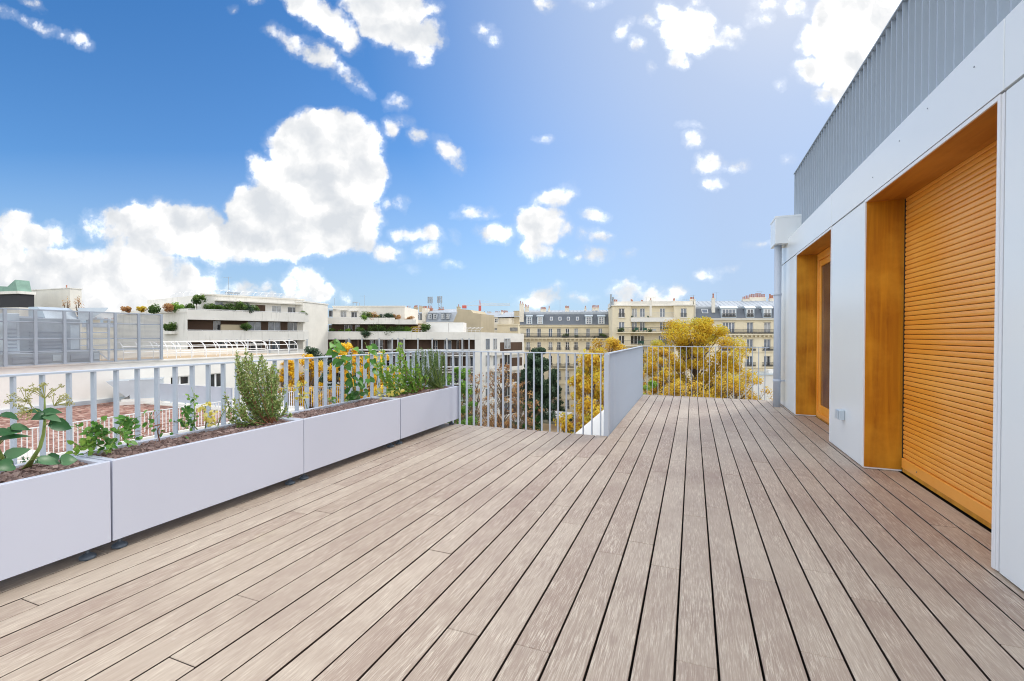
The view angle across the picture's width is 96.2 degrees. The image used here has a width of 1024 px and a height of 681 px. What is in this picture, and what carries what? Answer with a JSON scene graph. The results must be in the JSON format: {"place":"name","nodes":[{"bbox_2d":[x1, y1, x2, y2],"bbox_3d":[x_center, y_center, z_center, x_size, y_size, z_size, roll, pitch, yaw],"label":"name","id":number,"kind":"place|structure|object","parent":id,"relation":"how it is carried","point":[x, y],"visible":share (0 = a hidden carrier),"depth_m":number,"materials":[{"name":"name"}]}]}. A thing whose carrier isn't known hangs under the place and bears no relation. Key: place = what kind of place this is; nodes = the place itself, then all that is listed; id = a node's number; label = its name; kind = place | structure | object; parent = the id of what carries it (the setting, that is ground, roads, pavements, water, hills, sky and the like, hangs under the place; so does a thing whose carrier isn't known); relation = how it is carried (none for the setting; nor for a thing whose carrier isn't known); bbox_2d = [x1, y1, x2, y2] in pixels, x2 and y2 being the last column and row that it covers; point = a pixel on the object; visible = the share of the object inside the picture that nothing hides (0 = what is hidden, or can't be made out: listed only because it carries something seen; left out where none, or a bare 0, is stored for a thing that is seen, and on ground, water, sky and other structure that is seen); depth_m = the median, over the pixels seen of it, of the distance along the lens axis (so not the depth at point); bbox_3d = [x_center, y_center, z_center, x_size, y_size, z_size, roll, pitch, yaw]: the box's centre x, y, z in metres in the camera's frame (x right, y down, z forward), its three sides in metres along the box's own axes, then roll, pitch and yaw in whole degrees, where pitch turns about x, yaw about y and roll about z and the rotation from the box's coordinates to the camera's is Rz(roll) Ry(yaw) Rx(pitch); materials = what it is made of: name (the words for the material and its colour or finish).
{"place":"outdoors","nodes":[
{"label":"outdoors","id":0,"kind":"place"},
{"bbox_2d":[0,280,35,315],"bbox_3d":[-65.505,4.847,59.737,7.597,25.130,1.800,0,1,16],"label":"copper roofed house","id":1,"kind":"structure","parent":0,"point":[20,294],"depth_m":58.47,"materials":[{"name":"metal"}]},
{"bbox_2d":[82,320,113,352],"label":"building","id":2,"kind":"structure","parent":0,"point":[96,341],"depth_m":160.00,"materials":[{"name":"concrete"}]},
{"bbox_2d":[407,296,465,323],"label":"slate roofed house","id":3,"kind":"structure","parent":0,"point":[431,314],"depth_m":112.07,"materials":[{"name":"paint"}]},
{"bbox_2d":[0,0,901,324],"label":"sky","id":4,"kind":"structure","parent":0,"point":[556,154],"materials":[{"name":"blue"}]},
{"bbox_2d":[453,304,493,332],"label":"gable wall house","id":5,"kind":"structure","parent":0,"point":[484,321],"depth_m":105.19,"materials":[{"name":"paint"}]},
{"bbox_2d":[484,310,519,332],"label":"rendered house","id":6,"kind":"structure","parent":0,"point":[509,322],"depth_m":121.82,"materials":[{"name":"white paint"}]},
{"bbox_2d":[524,418,572,423],"bbox_3d":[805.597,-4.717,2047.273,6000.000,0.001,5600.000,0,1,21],"label":"ground","id":7,"kind":"structure","parent":0,"point":[547,422],"depth_m":95.80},
{"bbox_2d":[31,285,81,347],"bbox_3d":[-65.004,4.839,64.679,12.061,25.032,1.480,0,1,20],"label":"rooftop penthouse","id":8,"kind":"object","parent":7,"relation":"on","point":[53,297],"visible":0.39,"depth_m":63.00,"materials":[{"name":"paint"}]},
{"bbox_2d":[0,340,303,413],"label":"white neighbour building","id":9,"kind":"structure","parent":7,"relation":"on","point":[81,388],"depth_m":27.74,"materials":[{"name":"paint"}]},
{"bbox_2d":[0,313,19,353],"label":"roof machine","id":10,"kind":"object","parent":9,"relation":"on","point":[13,345],"visible":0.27,"depth_m":24.12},
{"bbox_2d":[0,352,62,365],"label":"roof machine","id":11,"kind":"object","parent":9,"relation":"on","point":[26,358],"visible":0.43,"depth_m":24.11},
{"bbox_2d":[20,318,79,352],"bbox_3d":[-27.623,0.013,26.712,3.030,2.554,2.678,0,1,21],"label":"roof machine","id":12,"kind":"object","parent":9,"relation":"on","point":[53,328],"visible":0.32,"depth_m":26.33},
{"bbox_2d":[28,307,107,321],"bbox_3d":[-27.220,-0.412,28.317,1.800,3.367,3.100,0,1,21],"label":"air duct","id":13,"kind":"object","parent":9,"relation":"on","point":[48,314],"visible":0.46,"depth_m":27.79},
{"bbox_2d":[37,317,109,358],"bbox_3d":[-27.796,-0.017,25.632,0.100,2.682,9.050,0,1,21],"label":"steel frame","id":14,"kind":"object","parent":9,"relation":"on","point":[107,332],"visible":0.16,"depth_m":29.38,"materials":[{"name":"blue paint"}]},
{"bbox_2d":[56,351,99,362],"bbox_3d":[-25.017,0.956,26.385,1.330,0.683,1.606,0,1,21],"label":"roof machine","id":15,"kind":"object","parent":9,"relation":"on","point":[80,357],"visible":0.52,"depth_m":26.06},
{"bbox_2d":[0,308,163,366],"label":"screen","id":16,"kind":"object","parent":9,"relation":"on","point":[23,325],"visible":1,"depth_m":24.42,"materials":[{"name":"glass"}]},
{"bbox_2d":[171,375,189,384],"bbox_3d":[-21.606,2.603,29.817,0.085,0.610,1.270,0,1,21],"label":"window","id":17,"kind":"structure","parent":9,"relation":"in","point":[182,380],"depth_m":30.08,"materials":[{"name":"glass"}]},
{"bbox_2d":[211,373,220,386],"bbox_3d":[-20.723,2.783,32.064,0.085,1.030,0.970,0,1,21],"label":"window","id":18,"kind":"structure","parent":9,"relation":"in","point":[215,377],"depth_m":32.14,"materials":[{"name":"white paint"}]},
{"bbox_2d":[17,401,303,463],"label":"building","id":19,"kind":"structure","parent":7,"relation":"on","point":[164,434],"depth_m":17.39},
{"bbox_2d":[0,402,240,452],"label":"gravel roof","id":20,"kind":"structure","parent":19,"relation":"on","point":[81,413],"depth_m":20.23,"materials":[{"name":"gravel"}]},
{"bbox_2d":[106,377,164,404],"bbox_3d":[-21.041,2.830,25.859,2.550,1.340,1.600,0,1,-31],"label":"ventilation cowl","id":21,"kind":"object","parent":20,"relation":"on","point":[126,388],"visible":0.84,"depth_m":25.39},
{"bbox_2d":[3,400,294,460],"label":"roof paving","id":22,"kind":"structure","parent":20,"relation":"on","point":[168,403],"depth_m":24.19,"materials":[{"name":"concrete"}]},
{"bbox_2d":[4,391,294,458],"bbox_3d":[-14.042,3.123,16.255,0.050,0.898,15.940,0,1,21],"label":"roof railing","id":23,"kind":"object","parent":22,"relation":"on","point":[112,417],"visible":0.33,"depth_m":16.59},
{"bbox_2d":[160,383,231,406],"bbox_3d":[-18.950,2.958,25.466,9.730,1.100,0.090,0,1,22],"label":"panel railing","id":24,"kind":"object","parent":22,"relation":"on","point":[166,393],"visible":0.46,"depth_m":24.64,"materials":[{"name":"white paint"}]},
{"bbox_2d":[232,386,354,406],"bbox_3d":[-11.294,2.960,24.120,6.360,1.048,0.054,0,1,-9],"label":"roof railing","id":25,"kind":"object","parent":22,"relation":"on","point":[304,395],"visible":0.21,"depth_m":24.23,"materials":[{"name":"metal"}]},
{"bbox_2d":[113,277,308,374],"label":"terraced apartment block","id":26,"kind":"structure","parent":7,"relation":"on","point":[272,320],"depth_m":65.38,"materials":[{"name":"white concrete"}]},
{"bbox_2d":[147,304,160,313],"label":"terrace shrub","id":27,"kind":"object","parent":26,"relation":"on","point":[153,309],"visible":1,"depth_m":59.84,"materials":[{"name":"green plant"}]},
{"bbox_2d":[162,303,174,311],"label":"terrace shrub","id":28,"kind":"object","parent":26,"relation":"on","point":[168,307],"visible":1,"depth_m":60.29,"materials":[{"name":"brown plant"}]},
{"bbox_2d":[163,321,176,330],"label":"terrace shrub","id":29,"kind":"object","parent":26,"relation":"in","point":[170,326],"visible":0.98,"depth_m":60.73,"materials":[{"name":"green plant"}]},
{"bbox_2d":[171,302,184,312],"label":"terrace shrub","id":30,"kind":"object","parent":26,"relation":"on","point":[178,306],"visible":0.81,"depth_m":60.76,"materials":[{"name":"green plant"}]},
{"bbox_2d":[191,294,206,309],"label":"clipped tree","id":31,"kind":"object","parent":26,"relation":"on","point":[196,298],"visible":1,"depth_m":61.23,"materials":[{"name":"green plant"}]},
{"bbox_2d":[203,303,216,308],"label":"terrace shrub","id":32,"kind":"object","parent":26,"relation":"on","point":[207,306],"visible":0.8,"depth_m":62.27,"materials":[{"name":"green plant"}]},
{"bbox_2d":[213,321,220,329],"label":"window","id":33,"kind":"structure","parent":26,"relation":"in","point":[216,324],"depth_m":63.83,"materials":[{"name":"grey glass"}]},
{"bbox_2d":[223,303,235,310],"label":"terrace shrub","id":34,"kind":"object","parent":26,"relation":"on","point":[231,307],"visible":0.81,"depth_m":64.00,"materials":[{"name":"green plant"}]},
{"bbox_2d":[234,301,248,310],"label":"terrace shrub","id":35,"kind":"object","parent":26,"relation":"on","point":[239,305],"visible":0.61,"depth_m":64.85,"materials":[{"name":"green plant"}]},
{"bbox_2d":[240,322,252,330],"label":"terrace shrub","id":36,"kind":"object","parent":26,"relation":"on","point":[246,326],"visible":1,"depth_m":64.57,"materials":[{"name":"green plant"}]},
{"bbox_2d":[248,322,260,329],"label":"window","id":37,"kind":"structure","parent":26,"relation":"in","point":[256,325],"depth_m":67.42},
{"bbox_2d":[250,341,261,349],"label":"window","id":38,"kind":"structure","parent":26,"relation":"in","point":[258,343],"depth_m":67.43,"materials":[{"name":"black glass"}]},
{"bbox_2d":[268,322,279,329],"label":"window","id":39,"kind":"structure","parent":26,"relation":"in","point":[271,325],"depth_m":69.22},
{"bbox_2d":[288,322,296,330],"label":"window","id":40,"kind":"structure","parent":26,"relation":"in","point":[292,326],"depth_m":71.15,"materials":[{"name":"white glass"}]},
{"bbox_2d":[277,360,304,407],"bbox_3d":[-18.065,9.588,37.073,3.225,16.337,3.323,0,1,21],"label":"maple tree","id":41,"kind":"object","parent":7,"relation":"on","point":[290,368],"visible":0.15,"depth_m":36.86,"materials":[{"name":"yellow plant"}]},
{"bbox_2d":[288,354,329,408],"bbox_3d":[-16.589,9.354,38.133,4.383,16.785,4.085,0,1,21],"label":"maple tree","id":42,"kind":"object","parent":7,"relation":"on","point":[311,368],"visible":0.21,"depth_m":37.90,"materials":[{"name":"yellow plant"}]},
{"bbox_2d":[295,296,328,404],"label":"stair tower","id":43,"kind":"structure","parent":7,"relation":"on","point":[316,326],"depth_m":74.83,"materials":[{"name":"concrete"}]},
{"bbox_2d":[303,346,331,407],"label":"conifer tree","id":44,"kind":"object","parent":7,"relation":"on","point":[313,351],"visible":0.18,"depth_m":57.99,"materials":[{"name":"green plant"}]},
{"bbox_2d":[321,342,362,404],"bbox_3d":[-14.467,8.925,40.176,4.232,17.599,3.950,0,1,-35],"label":"maple tree","id":45,"kind":"object","parent":7,"relation":"on","point":[347,345],"visible":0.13,"depth_m":39.49,"materials":[{"name":"yellow plant"}]},
{"bbox_2d":[354,351,400,398],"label":"maple tree","id":46,"kind":"object","parent":7,"relation":"on","point":[375,383],"visible":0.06,"depth_m":41.56,"materials":[{"name":"yellow plant"}]},
{"bbox_2d":[328,295,523,425],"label":"terraced apartment block","id":47,"kind":"structure","parent":7,"relation":"on","point":[447,336],"depth_m":80.99,"materials":[{"name":"white paint"}]},
{"bbox_2d":[367,323,386,334],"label":"terrace shrub","id":48,"kind":"object","parent":47,"relation":"on","point":[372,329],"visible":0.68,"depth_m":80.00,"materials":[{"name":"green plant"}]},
{"bbox_2d":[420,323,430,331],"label":"terrace shrub","id":49,"kind":"object","parent":47,"relation":"on","point":[425,327],"visible":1,"depth_m":79.52,"materials":[{"name":"green plant"}]},
{"bbox_2d":[504,338,510,348],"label":"window","id":50,"kind":"structure","parent":47,"relation":"in","point":[507,341],"depth_m":84.25,"materials":[{"name":"white glass"}]},
{"bbox_2d":[400,352,462,397],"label":"garden tree","id":51,"kind":"object","parent":7,"relation":"on","point":[429,369],"visible":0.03,"depth_m":46.04,"materials":[{"name":"green plant"}]},
{"bbox_2d":[441,367,477,424],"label":"garden tree","id":52,"kind":"object","parent":7,"relation":"on","point":[463,384],"visible":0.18,"depth_m":44.02,"materials":[{"name":"green plant"}]},
{"bbox_2d":[456,396,478,425],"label":"shrubbery","id":53,"kind":"object","parent":7,"relation":"on","point":[463,418],"visible":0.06,"depth_m":73.41,"materials":[{"name":"green plant"}]},
{"bbox_2d":[458,372,494,425],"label":"bare tree","id":54,"kind":"object","parent":7,"relation":"on","point":[477,390],"visible":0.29,"depth_m":50.15,"materials":[{"name":"brown plant"}]},
{"bbox_2d":[462,300,509,310],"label":"tower crane","id":55,"kind":"object","parent":7,"relation":"on","point":[480,305],"visible":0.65,"depth_m":329.86,"materials":[{"name":"metal"}]},
{"bbox_2d":[477,408,505,427],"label":"shrubbery","id":56,"kind":"object","parent":7,"relation":"on","point":[492,420],"visible":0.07,"depth_m":74.97,"materials":[{"name":"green plant"}]},
{"bbox_2d":[476,363,528,427],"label":"bare tree","id":57,"kind":"object","parent":7,"relation":"on","point":[506,383],"visible":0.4,"depth_m":54.88,"materials":[{"name":"brown plant"}]},
{"bbox_2d":[500,382,544,430],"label":"bare tree","id":58,"kind":"object","parent":7,"relation":"on","point":[514,389],"visible":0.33,"depth_m":47.90,"materials":[{"name":"brown plant"}]},
{"bbox_2d":[520,401,540,430],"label":"garden tree","id":59,"kind":"object","parent":7,"relation":"on","point":[536,420],"visible":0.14,"depth_m":55.85,"materials":[{"name":"green plant"}]},
{"bbox_2d":[516,347,556,424],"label":"conifer tree","id":60,"kind":"object","parent":7,"relation":"on","point":[538,378],"visible":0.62,"depth_m":57.08,"materials":[{"name":"green plant"}]},
{"bbox_2d":[546,368,564,418],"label":"conifer tree","id":61,"kind":"object","parent":7,"relation":"on","point":[554,380],"visible":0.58,"depth_m":97.56,"materials":[{"name":"green plant"}]},
{"bbox_2d":[519,301,608,418],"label":"stone townhouse","id":62,"kind":"structure","parent":7,"relation":"on","point":[542,327],"depth_m":100.16,"materials":[{"name":"beige stone"}]},
{"bbox_2d":[553,349,603,433],"bbox_3d":[6.392,9.224,35.870,6.762,17.166,7.119,0,1,21],"label":"maple tree","id":63,"kind":"object","parent":7,"relation":"on","point":[587,383],"visible":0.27,"depth_m":35.29,"materials":[{"name":"yellow plant"}]},
{"bbox_2d":[587,336,644,408],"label":"maple tree","id":64,"kind":"object","parent":7,"relation":"on","point":[613,343],"visible":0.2,"depth_m":59.41,"materials":[{"name":"yellow plant"}]},
{"bbox_2d":[643,380,657,394],"bbox_3d":[11.960,10.596,40.203,2.635,14.356,2.796,0,1,21],"label":"garden tree","id":65,"kind":"object","parent":7,"relation":"on","point":[646,387],"visible":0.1,"depth_m":39.77,"materials":[{"name":"green plant"}]},
{"bbox_2d":[643,345,682,396],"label":"plane tree","id":66,"kind":"object","parent":7,"relation":"on","point":[659,379],"visible":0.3,"depth_m":43.39,"materials":[{"name":"yellow plant"}]},
{"bbox_2d":[657,378,722,398],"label":"plane tree","id":67,"kind":"object","parent":7,"relation":"on","point":[700,387],"visible":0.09,"depth_m":40.15,"materials":[{"name":"yellow plant"}]},
{"bbox_2d":[643,316,757,397],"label":"plane tree","id":68,"kind":"object","parent":7,"relation":"on","point":[706,334],"visible":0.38,"depth_m":53.75,"materials":[{"name":"yellow plant"}]},
{"bbox_2d":[712,371,772,400],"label":"plane tree","id":69,"kind":"object","parent":7,"relation":"on","point":[742,387],"visible":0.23,"depth_m":46.44,"materials":[{"name":"yellow plant"}]},
{"bbox_2d":[743,369,772,399],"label":"white annexe","id":70,"kind":"structure","parent":7,"relation":"on","point":[769,378],"depth_m":79.87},
{"bbox_2d":[576,0,1023,590],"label":"rooftop apartment","id":71,"kind":"structure","parent":7,"relation":"on","point":[898,298],"depth_m":3.50,"materials":[{"name":"white"}]},
{"bbox_2d":[585,399,991,680],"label":"floor slab","id":72,"kind":"structure","parent":71,"relation":"on","point":[945,501],"depth_m":2.61,"materials":[{"name":"concrete"}]},
{"bbox_2d":[0,394,1023,680],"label":"deck","id":73,"kind":"structure","parent":72,"relation":"on","point":[454,552],"depth_m":2.33,"materials":[{"name":"wood"}]},
{"bbox_2d":[0,455,110,580],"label":"planter","id":74,"kind":"object","parent":73,"relation":"on","point":[47,518],"visible":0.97,"depth_m":2.31,"materials":[{"name":"grey plastic"}]},
{"bbox_2d":[0,382,77,471],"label":"flowering plant","id":75,"kind":"object","parent":74,"relation":"in","point":[56,423],"visible":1,"depth_m":2.37,"materials":[{"name":"green plant"}]},
{"bbox_2d":[0,460,87,482],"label":"lava gravel","id":76,"kind":"structure","parent":74,"relation":"in","point":[26,472],"depth_m":2.39,"materials":[{"name":"gravel"}]},
{"bbox_2d":[71,418,303,548],"bbox_3d":[-2.146,0.916,3.235,0.397,0.520,1.338,0,1,21],"label":"planter","id":77,"kind":"object","parent":73,"relation":"on","point":[149,489],"visible":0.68,"depth_m":2.98,"materials":[{"name":"grey plastic"}]},
{"bbox_2d":[65,436,121,455],"bbox_3d":[-2.442,0.616,2.720,0.169,0.165,0.405,0,1,-9],"label":"creeping vine","id":78,"kind":"object","parent":77,"relation":"in","point":[86,443],"visible":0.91,"depth_m":2.59,"materials":[{"name":"green plant"}]},
{"bbox_2d":[71,416,117,455],"bbox_3d":[-2.427,0.566,2.701,0.197,0.258,0.251,0,1,21],"label":"creeping vine","id":79,"kind":"object","parent":77,"relation":"in","point":[95,430],"visible":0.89,"depth_m":2.66,"materials":[{"name":"green plant"}]},
{"bbox_2d":[99,410,146,453],"bbox_3d":[-2.346,0.552,2.764,0.215,0.286,0.388,-1,1,-44],"label":"creeping vine","id":80,"kind":"object","parent":77,"relation":"in","point":[127,423],"visible":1,"depth_m":2.72,"materials":[{"name":"green plant"}]},
{"bbox_2d":[173,399,197,429],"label":"trailing plant","id":81,"kind":"object","parent":77,"relation":"in","point":[187,411],"visible":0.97,"depth_m":3.09,"materials":[{"name":"green plant"}]},
{"bbox_2d":[92,419,289,458],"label":"lava gravel","id":82,"kind":"structure","parent":77,"relation":"in","point":[143,447],"depth_m":3.05,"materials":[{"name":"gravel"}]},
{"bbox_2d":[133,409,188,443],"bbox_3d":[-2.309,0.603,2.973,0.271,0.348,0.312,1,1,33],"label":"trailing plant","id":83,"kind":"object","parent":82,"relation":"on","point":[151,421],"visible":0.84,"depth_m":2.92,"materials":[{"name":"green plant"}]},
{"bbox_2d":[222,348,292,427],"bbox_3d":[-2.018,0.392,3.666,0.225,0.679,0.598,0,1,21],"label":"leafy shrub","id":84,"kind":"object","parent":82,"relation":"on","point":[247,382],"visible":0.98,"depth_m":3.60,"materials":[{"name":"green plant"}]},
{"bbox_2d":[183,387,198,430],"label":"trailing plant","id":85,"kind":"object","parent":77,"relation":"in","point":[194,416],"visible":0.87,"depth_m":3.19,"materials":[{"name":"green plant"}]},
{"bbox_2d":[196,401,218,427],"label":"wilted plant","id":86,"kind":"object","parent":77,"relation":"in","point":[208,419],"visible":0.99,"depth_m":3.16,"materials":[{"name":"yellow plant"}]},
{"bbox_2d":[0,350,429,464],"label":"metal railing","id":87,"kind":"object","parent":73,"relation":"on","point":[93,396],"visible":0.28,"depth_m":3.35,"materials":[{"name":"metal"}]},
{"bbox_2d":[280,397,399,479],"bbox_3d":[-1.654,0.902,4.485,0.397,0.520,1.338,0,1,21],"label":"planter","id":88,"kind":"object","parent":73,"relation":"on","point":[330,438],"visible":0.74,"depth_m":4.29,"materials":[{"name":"grey plastic"}]},
{"bbox_2d":[292,369,309,408],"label":"wilted plant","id":89,"kind":"object","parent":88,"relation":"in","point":[298,385],"visible":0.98,"depth_m":4.03,"materials":[{"name":"yellow plant"}]},
{"bbox_2d":[282,398,387,418],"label":"lava gravel","id":90,"kind":"structure","parent":88,"relation":"in","point":[320,411],"depth_m":4.39,"materials":[{"name":"gravel"}]},
{"bbox_2d":[326,339,378,400],"bbox_3d":[-1.593,0.333,4.708,0.386,0.706,0.840,0,1,-5],"label":"potted plant","id":91,"kind":"object","parent":88,"relation":"in","point":[353,394],"visible":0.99,"depth_m":4.65,"materials":[{"name":"green plant"}]},
{"bbox_2d":[374,387,404,399],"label":"wilted plant","id":92,"kind":"object","parent":88,"relation":"in","point":[388,393],"visible":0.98,"depth_m":5.19,"materials":[{"name":"yellow plant"}]},
{"bbox_2d":[372,385,458,443],"bbox_3d":[-1.159,0.888,5.744,0.397,0.520,1.338,0,1,21],"label":"planter","id":93,"kind":"object","parent":73,"relation":"on","point":[421,412],"visible":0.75,"depth_m":5.55,"materials":[{"name":"grey plastic"}]},
{"bbox_2d":[384,386,448,397],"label":"lava gravel","id":94,"kind":"structure","parent":93,"relation":"in","point":[410,394],"depth_m":5.59,"materials":[{"name":"gravel"}]},
{"bbox_2d":[376,342,428,396],"bbox_3d":[-1.291,0.374,5.459,0.206,0.721,1.010,0,1,21],"label":"leafy shrub","id":95,"kind":"object","parent":94,"relation":"on","point":[412,387],"visible":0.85,"depth_m":5.41,"materials":[{"name":"green plant"}]},
{"bbox_2d":[412,348,448,389],"bbox_3d":[-1.067,0.375,6.034,0.177,0.584,0.808,0,1,21],"label":"leafy shrub","id":96,"kind":"object","parent":94,"relation":"on","point":[433,383],"visible":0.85,"depth_m":6.05,"materials":[{"name":"green plant"}]},
{"bbox_2d":[430,350,603,435],"bbox_3d":[-0.018,0.716,6.012,2.413,1.138,0.050,0,1,21],"label":"metal railing","id":97,"kind":"object","parent":73,"relation":"on","point":[518,388],"visible":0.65,"depth_m":5.95,"materials":[{"name":"metal"}]},
{"bbox_2d":[604,346,642,435],"bbox_3d":[1.912,0.702,7.512,0.060,1.140,4.235,0,1,21],"label":"metal railing","id":98,"kind":"object","parent":73,"relation":"on","point":[623,381],"visible":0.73,"depth_m":6.58,"materials":[{"name":"paint"}]},
{"bbox_2d":[647,346,769,399],"bbox_3d":[3.775,0.685,9.054,2.277,1.138,0.050,0,1,21],"label":"metal railing","id":99,"kind":"object","parent":73,"relation":"on","point":[709,369],"visible":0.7,"depth_m":8.99,"materials":[{"name":"metal"}]},
{"bbox_2d":[816,246,830,424],"bbox_3d":[4.255,-0.060,6.004,0.078,2.426,1.880,0,1,21],"label":"glazed door","id":100,"kind":"structure","parent":71,"relation":"in","point":[823,258],"depth_m":6.62,"materials":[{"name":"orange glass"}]},
{"bbox_2d":[794,0,1021,224],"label":"roof railing","id":101,"kind":"object","parent":71,"relation":"on","point":[920,52],"visible":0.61,"depth_m":4.10,"materials":[{"name":"metal"}]},
{"bbox_2d":[531,411,572,431],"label":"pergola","id":102,"kind":"object","parent":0,"point":[553,427],"visible":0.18,"depth_m":89.81,"materials":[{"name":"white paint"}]},
{"bbox_2d":[607,294,694,395],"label":"cream apartment house","id":103,"kind":"structure","parent":0,"point":[658,313],"depth_m":89.87,"materials":[{"name":"stone"}]},
{"bbox_2d":[631,336,643,343],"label":"window","id":104,"kind":"structure","parent":103,"relation":"in","point":[641,338],"depth_m":90.83,"materials":[{"name":"glass"}]},
{"bbox_2d":[692,291,773,398],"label":"stone apartment house","id":105,"kind":"structure","parent":0,"point":[750,319],"depth_m":87.03,"materials":[{"name":"stone"}]},
{"bbox_2d":[723,322,734,332],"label":"window","id":106,"kind":"structure","parent":105,"relation":"in","point":[730,325],"depth_m":87.39,"materials":[{"name":"white paint"}]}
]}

